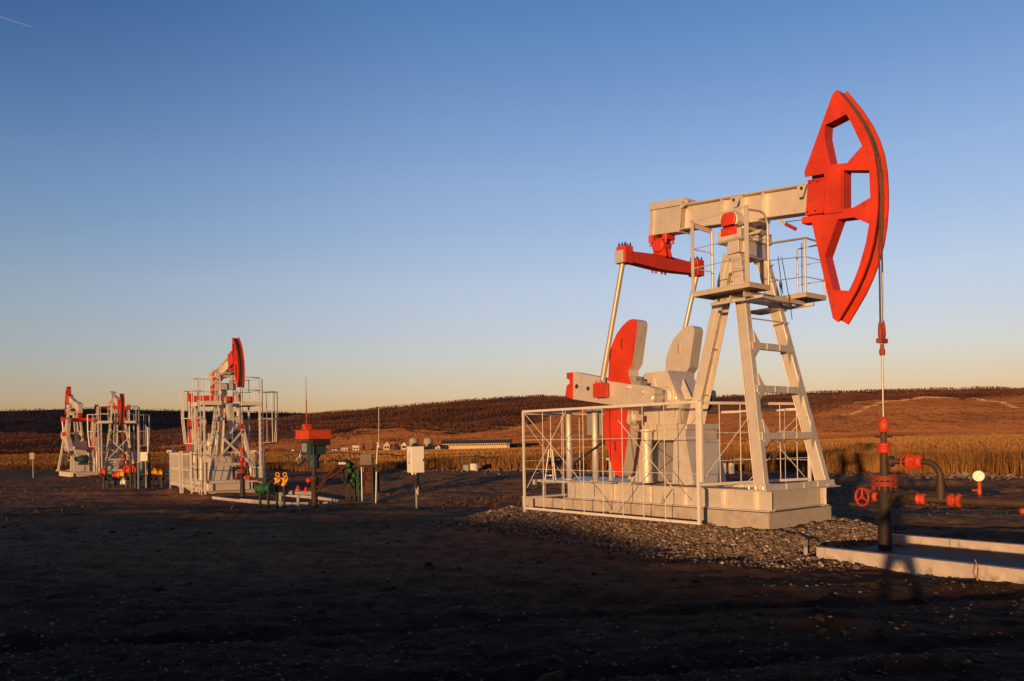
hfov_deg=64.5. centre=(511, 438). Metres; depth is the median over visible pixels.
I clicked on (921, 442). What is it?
field stubble
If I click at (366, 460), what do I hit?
pipe manifold
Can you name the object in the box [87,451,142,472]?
guard fence
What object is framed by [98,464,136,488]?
pipe manifold
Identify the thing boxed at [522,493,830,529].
concrete plinth
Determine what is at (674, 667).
loose stones
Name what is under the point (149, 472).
marker post
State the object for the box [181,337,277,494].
pumpjack
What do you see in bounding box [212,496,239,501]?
kerb block
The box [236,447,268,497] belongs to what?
wellhead
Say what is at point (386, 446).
house
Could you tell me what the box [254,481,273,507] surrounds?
green valve
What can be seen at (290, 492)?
grey pipe
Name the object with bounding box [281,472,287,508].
lever valve
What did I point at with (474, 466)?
sample table
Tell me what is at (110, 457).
pumpjack
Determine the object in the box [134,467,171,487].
pipe manifold
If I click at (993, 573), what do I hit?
kerb block
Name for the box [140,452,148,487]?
control cabinet
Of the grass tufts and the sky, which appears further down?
the grass tufts
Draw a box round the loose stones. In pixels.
[0,472,1023,680]
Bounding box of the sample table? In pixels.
[459,455,484,470]
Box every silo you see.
[409,437,417,445]
[424,437,432,448]
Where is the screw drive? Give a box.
[294,395,331,507]
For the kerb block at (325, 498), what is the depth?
35.03 m
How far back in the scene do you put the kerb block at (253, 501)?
34.53 m
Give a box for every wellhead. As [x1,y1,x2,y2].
[119,449,126,477]
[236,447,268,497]
[855,417,1023,549]
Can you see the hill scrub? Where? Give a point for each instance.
(919, 419)
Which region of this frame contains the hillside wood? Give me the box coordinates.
[0,386,1023,453]
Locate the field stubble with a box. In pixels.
[0,433,1023,466]
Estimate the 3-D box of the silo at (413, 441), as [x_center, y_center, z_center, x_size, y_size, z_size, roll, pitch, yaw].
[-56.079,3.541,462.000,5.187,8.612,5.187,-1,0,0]
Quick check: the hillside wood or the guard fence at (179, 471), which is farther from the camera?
the hillside wood
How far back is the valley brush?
519.84 m
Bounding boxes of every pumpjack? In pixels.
[56,387,99,476]
[87,391,149,472]
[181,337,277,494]
[533,90,888,511]
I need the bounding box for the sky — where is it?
[0,0,1023,435]
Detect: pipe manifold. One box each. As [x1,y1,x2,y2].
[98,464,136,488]
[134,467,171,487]
[313,454,381,503]
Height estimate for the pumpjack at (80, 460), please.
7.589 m
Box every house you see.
[352,445,358,450]
[383,441,389,449]
[401,441,405,449]
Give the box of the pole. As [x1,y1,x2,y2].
[147,427,148,463]
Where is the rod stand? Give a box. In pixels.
[544,415,555,479]
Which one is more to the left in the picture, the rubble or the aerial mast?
the aerial mast
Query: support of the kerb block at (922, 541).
on the ground at (394, 524)
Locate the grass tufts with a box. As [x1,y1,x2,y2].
[0,469,1023,526]
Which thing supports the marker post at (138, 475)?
on the ground at (394, 524)
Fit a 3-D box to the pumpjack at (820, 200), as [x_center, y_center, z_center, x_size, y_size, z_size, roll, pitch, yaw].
[3.890,-2.503,17.684,2.740,7.780,8.629,-1,0,-39]
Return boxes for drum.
[729,463,734,473]
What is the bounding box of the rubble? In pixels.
[398,468,1023,480]
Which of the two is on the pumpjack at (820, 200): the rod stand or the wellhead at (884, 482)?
the rod stand
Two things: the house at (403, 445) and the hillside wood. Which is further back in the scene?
the hillside wood
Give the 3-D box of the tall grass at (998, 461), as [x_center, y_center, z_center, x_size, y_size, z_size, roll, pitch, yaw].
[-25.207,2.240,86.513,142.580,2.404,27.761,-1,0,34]
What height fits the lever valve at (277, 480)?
1.404 m
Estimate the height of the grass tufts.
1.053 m
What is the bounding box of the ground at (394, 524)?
[0,436,1023,680]
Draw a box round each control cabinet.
[30,453,34,477]
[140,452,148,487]
[407,446,424,508]
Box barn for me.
[441,439,511,448]
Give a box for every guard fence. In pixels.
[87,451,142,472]
[169,450,265,492]
[522,400,811,524]
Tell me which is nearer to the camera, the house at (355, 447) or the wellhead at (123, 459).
the wellhead at (123, 459)
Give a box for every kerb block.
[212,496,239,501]
[240,498,292,505]
[282,495,309,498]
[293,501,337,505]
[310,496,340,500]
[816,546,892,569]
[890,554,977,578]
[892,533,951,548]
[950,538,1023,555]
[974,563,1023,583]
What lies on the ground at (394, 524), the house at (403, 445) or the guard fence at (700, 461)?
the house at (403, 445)
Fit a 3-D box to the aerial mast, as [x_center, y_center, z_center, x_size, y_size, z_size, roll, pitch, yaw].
[-5.062,0.639,30.400,0.207,3.594,0.100,-1,0,0]
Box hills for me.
[0,388,1023,455]
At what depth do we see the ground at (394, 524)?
10.93 m
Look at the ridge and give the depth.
2196.86 m
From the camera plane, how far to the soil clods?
8.57 m
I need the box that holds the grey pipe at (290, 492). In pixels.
[278,490,310,507]
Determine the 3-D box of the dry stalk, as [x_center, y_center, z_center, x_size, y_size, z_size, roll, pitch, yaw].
[6.502,1.845,11.353,0.080,0.304,0.021,-1,0,0]
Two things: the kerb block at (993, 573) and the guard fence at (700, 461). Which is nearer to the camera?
the kerb block at (993, 573)
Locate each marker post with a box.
[137,463,139,488]
[147,454,150,487]
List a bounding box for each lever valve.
[274,472,280,507]
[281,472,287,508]
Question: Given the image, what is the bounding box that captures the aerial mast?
[375,432,378,502]
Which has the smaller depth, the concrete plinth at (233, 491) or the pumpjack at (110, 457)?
the concrete plinth at (233, 491)
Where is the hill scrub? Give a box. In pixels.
[437,397,1001,441]
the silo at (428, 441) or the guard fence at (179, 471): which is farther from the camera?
the silo at (428, 441)
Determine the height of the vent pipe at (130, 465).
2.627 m
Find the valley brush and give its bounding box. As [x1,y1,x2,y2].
[0,432,203,454]
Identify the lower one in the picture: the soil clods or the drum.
the soil clods
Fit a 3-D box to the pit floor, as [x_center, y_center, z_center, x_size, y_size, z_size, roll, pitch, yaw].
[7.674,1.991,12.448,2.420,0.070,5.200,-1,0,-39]
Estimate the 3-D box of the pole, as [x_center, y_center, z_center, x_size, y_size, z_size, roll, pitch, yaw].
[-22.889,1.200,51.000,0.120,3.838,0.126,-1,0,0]
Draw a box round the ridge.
[0,407,304,434]
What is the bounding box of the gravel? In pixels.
[422,505,970,571]
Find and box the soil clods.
[1,489,1023,680]
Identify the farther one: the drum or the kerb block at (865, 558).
the drum
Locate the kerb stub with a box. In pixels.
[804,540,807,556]
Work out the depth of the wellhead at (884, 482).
14.19 m
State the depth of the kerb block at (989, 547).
13.84 m
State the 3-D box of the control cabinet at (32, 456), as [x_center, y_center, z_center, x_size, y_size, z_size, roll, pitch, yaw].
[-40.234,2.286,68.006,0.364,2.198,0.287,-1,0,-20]
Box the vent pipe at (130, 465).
[128,448,131,488]
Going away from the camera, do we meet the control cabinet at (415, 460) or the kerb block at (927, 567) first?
the kerb block at (927, 567)
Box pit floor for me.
[814,544,1023,567]
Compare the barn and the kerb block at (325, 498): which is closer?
the kerb block at (325, 498)
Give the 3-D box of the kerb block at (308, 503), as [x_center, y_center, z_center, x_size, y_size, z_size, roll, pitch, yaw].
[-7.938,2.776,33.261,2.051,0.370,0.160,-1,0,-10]
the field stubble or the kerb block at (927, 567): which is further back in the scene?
the field stubble
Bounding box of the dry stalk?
[974,560,978,580]
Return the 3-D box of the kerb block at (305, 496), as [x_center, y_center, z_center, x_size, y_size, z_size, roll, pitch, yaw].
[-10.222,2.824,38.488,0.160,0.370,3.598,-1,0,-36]
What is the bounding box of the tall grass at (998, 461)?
[0,443,1023,475]
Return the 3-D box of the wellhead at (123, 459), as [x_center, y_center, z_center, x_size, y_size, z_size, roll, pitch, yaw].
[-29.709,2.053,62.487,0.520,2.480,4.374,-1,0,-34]
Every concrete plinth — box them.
[178,486,254,493]
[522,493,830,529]
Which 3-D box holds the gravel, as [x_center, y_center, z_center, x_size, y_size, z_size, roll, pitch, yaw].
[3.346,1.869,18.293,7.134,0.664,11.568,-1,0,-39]

